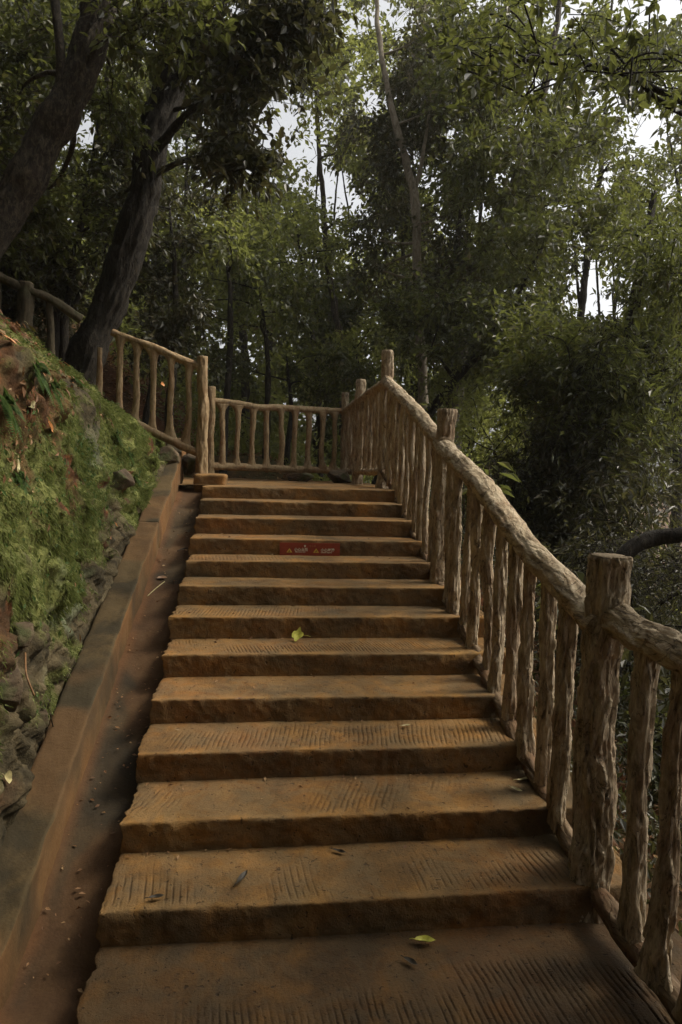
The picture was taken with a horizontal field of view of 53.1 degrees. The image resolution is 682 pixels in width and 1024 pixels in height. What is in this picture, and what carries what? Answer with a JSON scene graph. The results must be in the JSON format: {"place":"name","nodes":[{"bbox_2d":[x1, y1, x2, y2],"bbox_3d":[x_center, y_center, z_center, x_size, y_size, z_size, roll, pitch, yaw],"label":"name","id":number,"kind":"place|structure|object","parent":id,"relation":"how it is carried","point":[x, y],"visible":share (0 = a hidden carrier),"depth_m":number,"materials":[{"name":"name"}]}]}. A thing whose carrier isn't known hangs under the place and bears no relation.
{"place":"outdoors","nodes":[
{"label":"outdoors","id":0,"kind":"place"},
{"bbox_2d":[0,312,165,848],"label":"hillside","id":1,"kind":"structure","parent":0,"point":[20,740],"depth_m":3.28,"materials":[{"name":"green plant"}]},
{"bbox_2d":[1,333,17,344],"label":"fallen leaf","id":2,"kind":"object","parent":1,"relation":"on","point":[11,340],"visible":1,"depth_m":3.11,"materials":[{"name":"orange plant"}]},
{"bbox_2d":[0,662,22,711],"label":"rock","id":3,"kind":"object","parent":1,"relation":"on","point":[12,687],"visible":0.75,"depth_m":2.65,"materials":[{"name":"grey stone"}]},
{"bbox_2d":[24,652,34,695],"bbox_3d":[-1.291,0.665,2.801,0.032,0.136,0.185,-1,4,-35],"label":"twig","id":4,"kind":"object","parent":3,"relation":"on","point":[26,675],"visible":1,"depth_m":2.74,"materials":[{"name":"brown wood"}]},
{"bbox_2d":[0,386,24,441],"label":"fern","id":5,"kind":"object","parent":1,"relation":"on","point":[7,400],"visible":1,"depth_m":2.86,"materials":[{"name":"green plant"}]},
{"bbox_2d":[9,621,34,647],"bbox_3d":[-1.396,0.535,2.928,0.127,0.147,0.197,-1,5,-39],"label":"rock","id":6,"kind":"object","parent":1,"relation":"on","point":[24,632],"visible":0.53,"depth_m":2.87,"materials":[{"name":"grey stone"}]},
{"bbox_2d":[14,470,30,493],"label":"fern","id":7,"kind":"object","parent":1,"relation":"on","point":[21,478],"visible":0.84,"depth_m":3.11,"materials":[{"name":"green plant"}]},
{"bbox_2d":[0,272,83,354],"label":"log railing","id":8,"kind":"object","parent":1,"relation":"on","point":[28,292],"visible":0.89,"depth_m":6.59,"materials":[{"name":"wood"}]},
{"bbox_2d":[32,360,54,407],"bbox_3d":[-1.400,-0.602,3.189,0.074,0.222,0.157,2,4,12],"label":"fern","id":9,"kind":"object","parent":1,"relation":"on","point":[37,371],"visible":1,"depth_m":3.20,"materials":[{"name":"green plant"}]},
{"bbox_2d":[39,709,48,728],"bbox_3d":[-1.410,0.925,3.083,0.149,0.111,0.148,-2,5,-42],"label":"rock","id":10,"kind":"object","parent":1,"relation":"on","point":[44,716],"visible":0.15,"depth_m":3.08,"materials":[{"name":"grey stone"}]},
{"bbox_2d":[46,417,52,431],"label":"fallen leaf","id":11,"kind":"object","parent":1,"relation":"on","point":[50,425],"visible":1,"depth_m":3.52,"materials":[{"name":"orange plant"}]},
{"bbox_2d":[50,377,64,414],"bbox_3d":[-1.478,-0.606,3.557,0.072,0.202,0.142,1,4,-7],"label":"fern","id":12,"kind":"object","parent":1,"relation":"on","point":[55,387],"visible":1,"depth_m":3.54,"materials":[{"name":"green plant"}]},
{"bbox_2d":[0,309,148,641],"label":"leaf litter","id":13,"kind":"object","parent":1,"relation":"on","point":[23,382],"visible":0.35,"depth_m":3.36,"materials":[{"name":"brown plant"}]},
{"bbox_2d":[71,376,88,390],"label":"fern","id":14,"kind":"object","parent":1,"relation":"on","point":[77,381],"visible":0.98,"depth_m":4.69,"materials":[{"name":"green plant"}]},
{"bbox_2d":[0,313,166,780],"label":"moss","id":15,"kind":"object","parent":1,"relation":"on","point":[71,549],"visible":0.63,"depth_m":3.77,"materials":[{"name":"green plant"}]},
{"bbox_2d":[2,770,11,783],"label":"fallen leaf","id":16,"kind":"object","parent":15,"relation":"on","point":[8,776],"visible":1,"depth_m":2.50,"materials":[{"name":"yellow plant"}]},
{"bbox_2d":[17,456,19,473],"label":"fallen leaf","id":17,"kind":"object","parent":15,"relation":"on","point":[18,465],"visible":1,"depth_m":3.08,"materials":[{"name":"beige plant"}]},
{"bbox_2d":[115,430,122,445],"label":"fern","id":18,"kind":"object","parent":1,"relation":"on","point":[118,437],"visible":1,"depth_m":5.15,"materials":[{"name":"green plant"}]},
{"bbox_2d":[110,468,134,490],"bbox_3d":[-1.626,-0.232,4.983,0.188,0.176,0.253,3,4,20],"label":"rock","id":19,"kind":"object","parent":1,"relation":"on","point":[122,476],"visible":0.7,"depth_m":4.93,"materials":[{"name":"grey stone"}]},
{"bbox_2d":[128,451,134,461],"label":"fern","id":20,"kind":"object","parent":1,"relation":"on","point":[130,454],"visible":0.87,"depth_m":5.45,"materials":[{"name":"green plant"}]},
{"bbox_2d":[134,474,141,484],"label":"fern","id":21,"kind":"object","parent":1,"relation":"on","point":[136,477],"visible":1,"depth_m":5.31,"materials":[{"name":"green plant"}]},
{"bbox_2d":[138,438,185,547],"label":"kerb","id":22,"kind":"structure","parent":1,"relation":"on","point":[158,508],"depth_m":5.76,"materials":[{"name":"concrete"}]},
{"bbox_2d":[156,446,179,463],"bbox_3d":[-1.664,-0.517,6.416,0.277,0.214,0.246,-1,4,-34],"label":"rock","id":23,"kind":"object","parent":1,"relation":"on","point":[169,454],"visible":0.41,"depth_m":6.33,"materials":[{"name":"grey stone"}]},
{"bbox_2d":[0,488,201,1023],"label":"channel","id":24,"kind":"object","parent":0,"point":[93,854],"visible":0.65,"depth_m":2.82,"materials":[{"name":"concrete"}]},
{"bbox_2d":[24,500,532,991],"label":"leaf crumbs","id":25,"kind":"object","parent":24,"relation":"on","point":[264,778],"visible":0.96,"depth_m":3.09,"materials":[{"name":"brown plant"}]},
{"bbox_2d":[180,477,374,487],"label":"landing floor","id":26,"kind":"structure","parent":0,"point":[237,481],"depth_m":8.18,"materials":[{"name":"brown concrete"}]},
{"bbox_2d":[193,473,227,491],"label":"stone block","id":27,"kind":"structure","parent":26,"relation":"on","point":[201,480],"depth_m":6.43,"materials":[{"name":"red stone"}]},
{"bbox_2d":[96,329,208,473],"bbox_3d":[-1.834,-1.036,6.531,1.135,1.383,0.133,1,4,-7],"label":"log railing","id":28,"kind":"object","parent":27,"relation":"on","point":[154,351],"visible":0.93,"depth_m":6.52,"materials":[{"name":"brown wood"}]},
{"bbox_2d":[182,454,194,474],"bbox_3d":[-1.474,-0.467,6.717,0.263,0.218,0.211,0,4,-28],"label":"rock","id":29,"kind":"object","parent":27,"relation":"on","point":[188,463],"visible":0.57,"depth_m":6.64,"materials":[{"name":"grey stone"}]},
{"bbox_2d":[207,386,341,473],"bbox_3d":[-0.925,-1.063,9.909,2.181,1.349,0.153,-1,4,-30],"label":"log railing","id":30,"kind":"object","parent":26,"relation":"on","point":[222,405],"visible":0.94,"depth_m":9.79,"materials":[{"name":"brown wood"}]},
{"bbox_2d":[287,472,314,481],"bbox_3d":[-0.558,-0.469,9.551,0.384,0.176,0.211,3,4,19],"label":"rock","id":31,"kind":"object","parent":26,"relation":"on","point":[303,477],"visible":0.77,"depth_m":9.46,"materials":[{"name":"stone"}]},
{"bbox_2d":[327,469,350,482],"bbox_3d":[-0.010,-0.467,9.169,0.336,0.211,0.229,0,4,-16],"label":"rock","id":32,"kind":"object","parent":26,"relation":"on","point":[339,476],"visible":0.91,"depth_m":9.14,"materials":[{"name":"grey stone"}]},
{"bbox_2d":[340,379,381,483],"bbox_3d":[0.249,-0.996,8.691,0.164,1.424,3.600,1,4,-7],"label":"log railing","id":33,"kind":"object","parent":26,"relation":"on","point":[359,434],"visible":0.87,"depth_m":8.42,"materials":[{"name":"brown wood"}]},
{"bbox_2d":[0,0,681,492],"label":"sky","id":34,"kind":"structure","parent":0,"point":[670,8],"materials":[{"name":"white"}]},
{"bbox_2d":[35,308,681,932],"bbox_3d":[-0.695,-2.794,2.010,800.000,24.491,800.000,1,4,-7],"label":"ground","id":35,"kind":"structure","parent":0,"point":[107,370],"depth_m":10.84,"materials":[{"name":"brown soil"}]},
{"bbox_2d":[0,1,11,55],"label":"background tree","id":36,"kind":"object","parent":35,"relation":"on","point":[3,6],"visible":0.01,"depth_m":15.59,"materials":[{"name":"green plant"}]},
{"bbox_2d":[0,0,94,284],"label":"background tree","id":37,"kind":"object","parent":35,"relation":"on","point":[9,2],"visible":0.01,"depth_m":17.63,"materials":[{"name":"green plant"}]},
{"bbox_2d":[1,236,98,358],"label":"understorey tree","id":38,"kind":"object","parent":35,"relation":"on","point":[60,289],"visible":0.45,"depth_m":8.57,"materials":[{"name":"green plant"}]},
{"bbox_2d":[0,0,150,321],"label":"upright tree","id":39,"kind":"object","parent":35,"relation":"on","point":[57,237],"visible":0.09,"depth_m":8.02,"materials":[{"name":"green plant"}]},
{"bbox_2d":[0,522,158,1010],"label":"kerb","id":40,"kind":"structure","parent":35,"relation":"on","point":[29,849],"depth_m":2.92,"materials":[{"name":"concrete"}]},
{"bbox_2d":[26,48,161,360],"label":"slender tree","id":41,"kind":"object","parent":35,"relation":"on","point":[98,257],"visible":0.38,"depth_m":8.19,"materials":[{"name":"green plant"}]},
{"bbox_2d":[47,0,146,310],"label":"background tree","id":42,"kind":"object","parent":35,"relation":"on","point":[85,112],"visible":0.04,"depth_m":17.32,"materials":[{"name":"green plant"}]},
{"bbox_2d":[56,69,163,322],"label":"background tree","id":43,"kind":"object","parent":35,"relation":"on","point":[89,146],"depth_m":18.93,"materials":[{"name":"green plant"}]},
{"bbox_2d":[0,0,255,287],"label":"leaning tree","id":44,"kind":"object","parent":35,"relation":"on","point":[51,124],"visible":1,"depth_m":5.73,"materials":[{"name":"green plant"}]},
{"bbox_2d":[71,0,188,335],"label":"background tree","id":45,"kind":"object","parent":35,"relation":"on","point":[161,226],"depth_m":18.84,"materials":[{"name":"green plant"}]},
{"bbox_2d":[67,0,205,343],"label":"background tree","id":46,"kind":"object","parent":35,"relation":"on","point":[174,215],"visible":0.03,"depth_m":18.79,"materials":[{"name":"green plant"}]},
{"bbox_2d":[81,244,226,424],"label":"tree","id":47,"kind":"object","parent":35,"relation":"on","point":[161,332],"visible":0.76,"depth_m":9.41,"materials":[{"name":"green plant"}]},
{"bbox_2d":[128,0,219,390],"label":"background tree","id":48,"kind":"object","parent":35,"relation":"on","point":[176,133],"depth_m":22.99,"materials":[{"name":"green plant"}]},
{"bbox_2d":[124,0,235,438],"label":"background tree","id":49,"kind":"object","parent":35,"relation":"on","point":[187,130],"visible":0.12,"depth_m":17.97,"materials":[{"name":"green plant"}]},
{"bbox_2d":[81,165,280,427],"bbox_3d":[-2.658,-2.790,10.137,2.605,5.142,2.911,4,4,34],"label":"understorey tree","id":50,"kind":"object","parent":35,"relation":"on","point":[192,239],"visible":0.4,"depth_m":9.77,"materials":[{"name":"green plant"}]},
{"bbox_2d":[63,0,359,387],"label":"leaning tree","id":51,"kind":"object","parent":35,"relation":"on","point":[287,32],"visible":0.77,"depth_m":6.15,"materials":[{"name":"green plant"}]},
{"bbox_2d":[151,176,311,474],"bbox_3d":[-2.115,-3.092,10.974,2.759,5.488,4.102,-1,4,-33],"label":"understorey tree","id":52,"kind":"object","parent":35,"relation":"on","point":[244,250],"visible":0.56,"depth_m":10.70,"materials":[{"name":"green plant"}]},
{"bbox_2d":[191,3,293,438],"bbox_3d":[-3.893,-10.193,24.340,5.325,19.711,5.723,1,4,-7],"label":"background tree","id":53,"kind":"object","parent":35,"relation":"on","point":[207,290],"visible":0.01,"depth_m":24.40,"materials":[{"name":"green plant"}]},
{"bbox_2d":[178,18,309,445],"bbox_3d":[-2.253,-5.435,15.541,3.359,10.950,4.688,1,4,-7],"label":"background tree","id":54,"kind":"object","parent":35,"relation":"on","point":[273,367],"visible":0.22,"depth_m":15.21,"materials":[{"name":"green plant"}]},
{"bbox_2d":[145,211,361,458],"bbox_3d":[-1.375,-2.848,11.233,3.430,4.296,3.484,1,4,-7],"label":"understorey tree","id":55,"kind":"object","parent":35,"relation":"on","point":[291,308],"visible":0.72,"depth_m":11.04,"materials":[{"name":"green plant"}]},
{"bbox_2d":[201,140,323,440],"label":"background tree","id":56,"kind":"object","parent":35,"relation":"on","point":[271,342],"visible":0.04,"depth_m":20.60,"materials":[{"name":"green plant"}]},
{"bbox_2d":[176,315,381,465],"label":"tree","id":57,"kind":"object","parent":35,"relation":"on","point":[344,361],"visible":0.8,"depth_m":11.63,"materials":[{"name":"green plant"}]},
{"bbox_2d":[212,174,378,480],"bbox_3d":[-1.050,-3.644,13.452,3.460,6.857,3.971,1,4,-7],"label":"understorey tree","id":58,"kind":"object","parent":35,"relation":"on","point":[288,209],"visible":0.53,"depth_m":12.89,"materials":[{"name":"green plant"}]},
{"bbox_2d":[255,1,376,478],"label":"background tree","id":59,"kind":"object","parent":35,"relation":"on","point":[351,308],"visible":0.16,"depth_m":23.08,"materials":[{"name":"green plant"}]},
{"bbox_2d":[229,0,428,447],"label":"tall tree","id":60,"kind":"object","parent":35,"relation":"on","point":[367,53],"visible":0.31,"depth_m":15.66,"materials":[{"name":"green plant"}]},
{"bbox_2d":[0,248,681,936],"bbox_3d":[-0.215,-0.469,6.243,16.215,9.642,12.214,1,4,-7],"label":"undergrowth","id":61,"kind":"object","parent":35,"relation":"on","point":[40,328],"visible":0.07,"depth_m":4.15,"materials":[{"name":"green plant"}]},
{"bbox_2d":[284,0,398,482],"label":"background tree","id":62,"kind":"object","parent":35,"relation":"on","point":[329,231],"visible":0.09,"depth_m":24.44,"materials":[{"name":"green plant"}]},
{"bbox_2d":[288,0,399,479],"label":"background tree","id":63,"kind":"object","parent":35,"relation":"on","point":[360,4],"visible":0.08,"depth_m":24.28,"materials":[{"name":"green plant"}]},
{"bbox_2d":[28,199,681,617],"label":"undergrowth","id":64,"kind":"object","parent":35,"relation":"on","point":[274,441],"visible":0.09,"depth_m":12.80,"materials":[{"name":"green plant"}]},
{"bbox_2d":[289,311,438,476],"bbox_3d":[0.470,-1.785,12.892,3.011,4.036,2.901,1,4,-7],"label":"shrub","id":65,"kind":"object","parent":35,"relation":"on","point":[347,342],"visible":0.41,"depth_m":12.48,"materials":[{"name":"green plant"}]},
{"bbox_2d":[330,0,442,442],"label":"background tree","id":66,"kind":"object","parent":35,"relation":"on","point":[350,96],"visible":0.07,"depth_m":22.80,"materials":[{"name":"green plant"}]},
{"bbox_2d":[357,0,446,487],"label":"background tree","id":67,"kind":"object","parent":35,"relation":"on","point":[400,253],"visible":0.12,"depth_m":17.46,"materials":[{"name":"green plant"}]},
{"bbox_2d":[347,0,471,422],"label":"background tree","id":68,"kind":"object","parent":35,"relation":"on","point":[393,13],"visible":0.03,"depth_m":22.06,"materials":[{"name":"green plant"}]},
{"bbox_2d":[318,0,535,409],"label":"slender tree","id":69,"kind":"object","parent":35,"relation":"on","point":[390,128],"visible":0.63,"depth_m":12.69,"materials":[{"name":"green plant"}]},
{"bbox_2d":[394,2,522,497],"bbox_3d":[3.078,-5.049,16.738,3.845,14.006,3.816,5,5,42],"label":"background tree","id":70,"kind":"object","parent":35,"relation":"on","point":[430,261],"visible":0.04,"depth_m":16.50,"materials":[{"name":"green plant"}]},
{"bbox_2d":[393,0,530,519],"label":"background tree","id":71,"kind":"object","parent":35,"relation":"on","point":[433,226],"visible":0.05,"depth_m":16.05,"materials":[{"name":"green plant"}]},
{"bbox_2d":[460,482,466,550],"bbox_3d":[1.192,-0.020,6.835,0.478,0.843,0.432,1,4,-7],"label":"leafy plant","id":72,"kind":"object","parent":35,"relation":"on","point":[464,497],"visible":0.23,"depth_m":6.84,"materials":[{"name":"green plant"}]},
{"bbox_2d":[355,196,605,483],"bbox_3d":[2.195,-2.393,10.521,3.915,5.248,3.910,1,4,-7],"label":"leaning tree","id":73,"kind":"object","parent":35,"relation":"on","point":[430,312],"visible":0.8,"depth_m":10.00,"materials":[{"name":"green plant"}]},
{"bbox_2d":[413,340,568,546],"bbox_3d":[2.208,-0.844,10.107,2.511,3.664,4.518,1,4,-7],"label":"shrub","id":74,"kind":"object","parent":35,"relation":"on","point":[481,401],"visible":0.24,"depth_m":10.01,"materials":[{"name":"green plant"}]},
{"bbox_2d":[462,462,520,611],"bbox_3d":[1.125,0.222,5.300,0.462,1.226,0.422,5,5,43],"label":"leafy plant","id":75,"kind":"object","parent":35,"relation":"on","point":[507,465],"visible":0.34,"depth_m":5.22,"materials":[{"name":"green plant"}]},
{"bbox_2d":[480,1,569,489],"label":"background tree","id":76,"kind":"object","parent":35,"relation":"on","point":[544,27],"depth_m":20.93,"materials":[{"name":"green plant"}]},
{"bbox_2d":[398,0,675,448],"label":"forked tree","id":77,"kind":"object","parent":35,"relation":"on","point":[480,149],"visible":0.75,"depth_m":10.58,"materials":[{"name":"green plant"}]},
{"bbox_2d":[489,0,591,488],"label":"background tree","id":78,"kind":"object","parent":35,"relation":"on","point":[534,18],"visible":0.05,"depth_m":20.53,"materials":[{"name":"green plant"}]},
{"bbox_2d":[411,0,681,552],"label":"tall tree","id":79,"kind":"object","parent":35,"relation":"on","point":[587,264],"visible":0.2,"depth_m":15.27,"materials":[{"name":"green plant"}]},
{"bbox_2d":[499,0,602,537],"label":"background tree","id":80,"kind":"object","parent":35,"relation":"on","point":[566,289],"visible":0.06,"depth_m":17.15,"materials":[{"name":"green plant"}]},
{"bbox_2d":[422,0,681,151],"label":"overhanging tree","id":81,"kind":"object","parent":35,"relation":"on","point":[488,72],"visible":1,"depth_m":4.67,"materials":[{"name":"green plant"}]},
{"bbox_2d":[536,568,585,635],"bbox_3d":[1.374,0.852,4.086,0.434,1.089,0.420,2,4,14],"label":"leafy plant","id":82,"kind":"object","parent":35,"relation":"on","point":[580,575],"visible":0.06,"depth_m":3.99,"materials":[{"name":"green plant"}]},
{"bbox_2d":[451,174,681,568],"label":"dense tree","id":83,"kind":"object","parent":35,"relation":"on","point":[576,367],"visible":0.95,"depth_m":7.06,"materials":[{"name":"green plant"}]},
{"bbox_2d":[464,337,681,632],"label":"dense tree","id":84,"kind":"object","parent":35,"relation":"on","point":[567,510],"visible":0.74,"depth_m":6.94,"materials":[{"name":"green plant"}]},
{"bbox_2d":[539,0,669,517],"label":"background tree","id":85,"kind":"object","parent":35,"relation":"on","point":[620,298],"depth_m":18.66,"materials":[{"name":"green plant"}]},
{"bbox_2d":[548,121,666,495],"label":"background tree","id":86,"kind":"object","parent":35,"relation":"on","point":[597,267],"visible":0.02,"depth_m":16.50,"materials":[{"name":"green plant"}]},
{"bbox_2d":[536,518,681,707],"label":"shrub","id":87,"kind":"object","parent":35,"relation":"on","point":[640,575],"visible":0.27,"depth_m":5.04,"materials":[{"name":"green plant"}]},
{"bbox_2d":[565,0,680,548],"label":"background tree","id":88,"kind":"object","parent":35,"relation":"on","point":[587,4],"visible":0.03,"depth_m":17.97,"materials":[{"name":"green plant"}]},
{"bbox_2d":[609,0,681,615],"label":"background tree","id":89,"kind":"object","parent":35,"relation":"on","point":[677,460],"visible":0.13,"depth_m":18.19,"materials":[{"name":"green plant"}]},
{"bbox_2d":[615,527,681,727],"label":"leaning tree","id":90,"kind":"object","parent":35,"relation":"on","point":[633,547],"visible":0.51,"depth_m":4.56,"materials":[{"name":"brown plant"}]},
{"bbox_2d":[616,675,681,832],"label":"shrub","id":91,"kind":"object","parent":35,"relation":"on","point":[656,771],"visible":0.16,"depth_m":3.94,"materials":[{"name":"green plant"}]},
{"bbox_2d":[633,18,681,483],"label":"background tree","id":92,"kind":"object","parent":35,"relation":"on","point":[669,187],"visible":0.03,"depth_m":23.05,"materials":[{"name":"green plant"}]},
{"bbox_2d":[76,904,681,1023],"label":"path","id":93,"kind":"structure","parent":0,"point":[567,973],"depth_m":2.15,"materials":[{"name":"brown concrete"}]},
{"bbox_2d":[96,485,621,947],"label":"stone staircase","id":94,"kind":"structure","parent":93,"relation":"on","point":[367,881],"depth_m":3.06,"materials":[{"name":"red stone"}]},
{"bbox_2d":[144,894,163,898],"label":"fallen leaf","id":95,"kind":"object","parent":94,"relation":"on","point":[156,896],"visible":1,"depth_m":2.34,"materials":[{"name":"grey plant"}]},
{"bbox_2d":[233,870,246,886],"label":"fallen leaf","id":96,"kind":"object","parent":94,"relation":"on","point":[242,875],"visible":1,"depth_m":2.46,"materials":[{"name":"grey plant"}]},
{"bbox_2d":[292,627,310,640],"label":"fallen leaf","id":97,"kind":"object","parent":94,"relation":"on","point":[297,634],"visible":1,"depth_m":3.99,"materials":[{"name":"plant"}]},
{"bbox_2d":[280,543,339,555],"bbox_3d":[-0.232,0.278,5.089,0.449,0.094,0.010,1,4,-7],"label":"warning sign","id":98,"kind":"object","parent":94,"relation":"attached to","point":[317,549],"visible":1,"depth_m":5.09,"materials":[{"name":"red paint"}]},
{"bbox_2d":[331,848,344,852],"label":"fallen leaf","id":99,"kind":"object","parent":94,"relation":"on","point":[340,850],"visible":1,"depth_m":2.65,"materials":[{"name":"plant"}]},
{"bbox_2d":[375,349,632,923],"bbox_3d":[0.690,-0.061,4.696,0.200,2.856,4.718,1,4,-7],"label":"log railing","id":100,"kind":"object","parent":94,"relation":"on","point":[418,450],"visible":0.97,"depth_m":3.12,"materials":[{"name":"brown wood"}]},
{"bbox_2d":[401,955,417,964],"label":"fallen leaf","id":101,"kind":"object","parent":93,"relation":"on","point":[411,960],"visible":1,"depth_m":2.23,"materials":[{"name":"plant"}]},
{"bbox_2d":[409,935,434,941],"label":"fallen leaf","id":102,"kind":"object","parent":93,"relation":"on","point":[424,938],"visible":1,"depth_m":2.33,"materials":[{"name":"yellow plant"}]},
{"bbox_2d":[589,603,681,1023],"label":"log railing","id":103,"kind":"object","parent":93,"relation":"on","point":[643,944],"visible":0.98,"depth_m":2.16,"materials":[{"name":"brown wood"}]}
]}

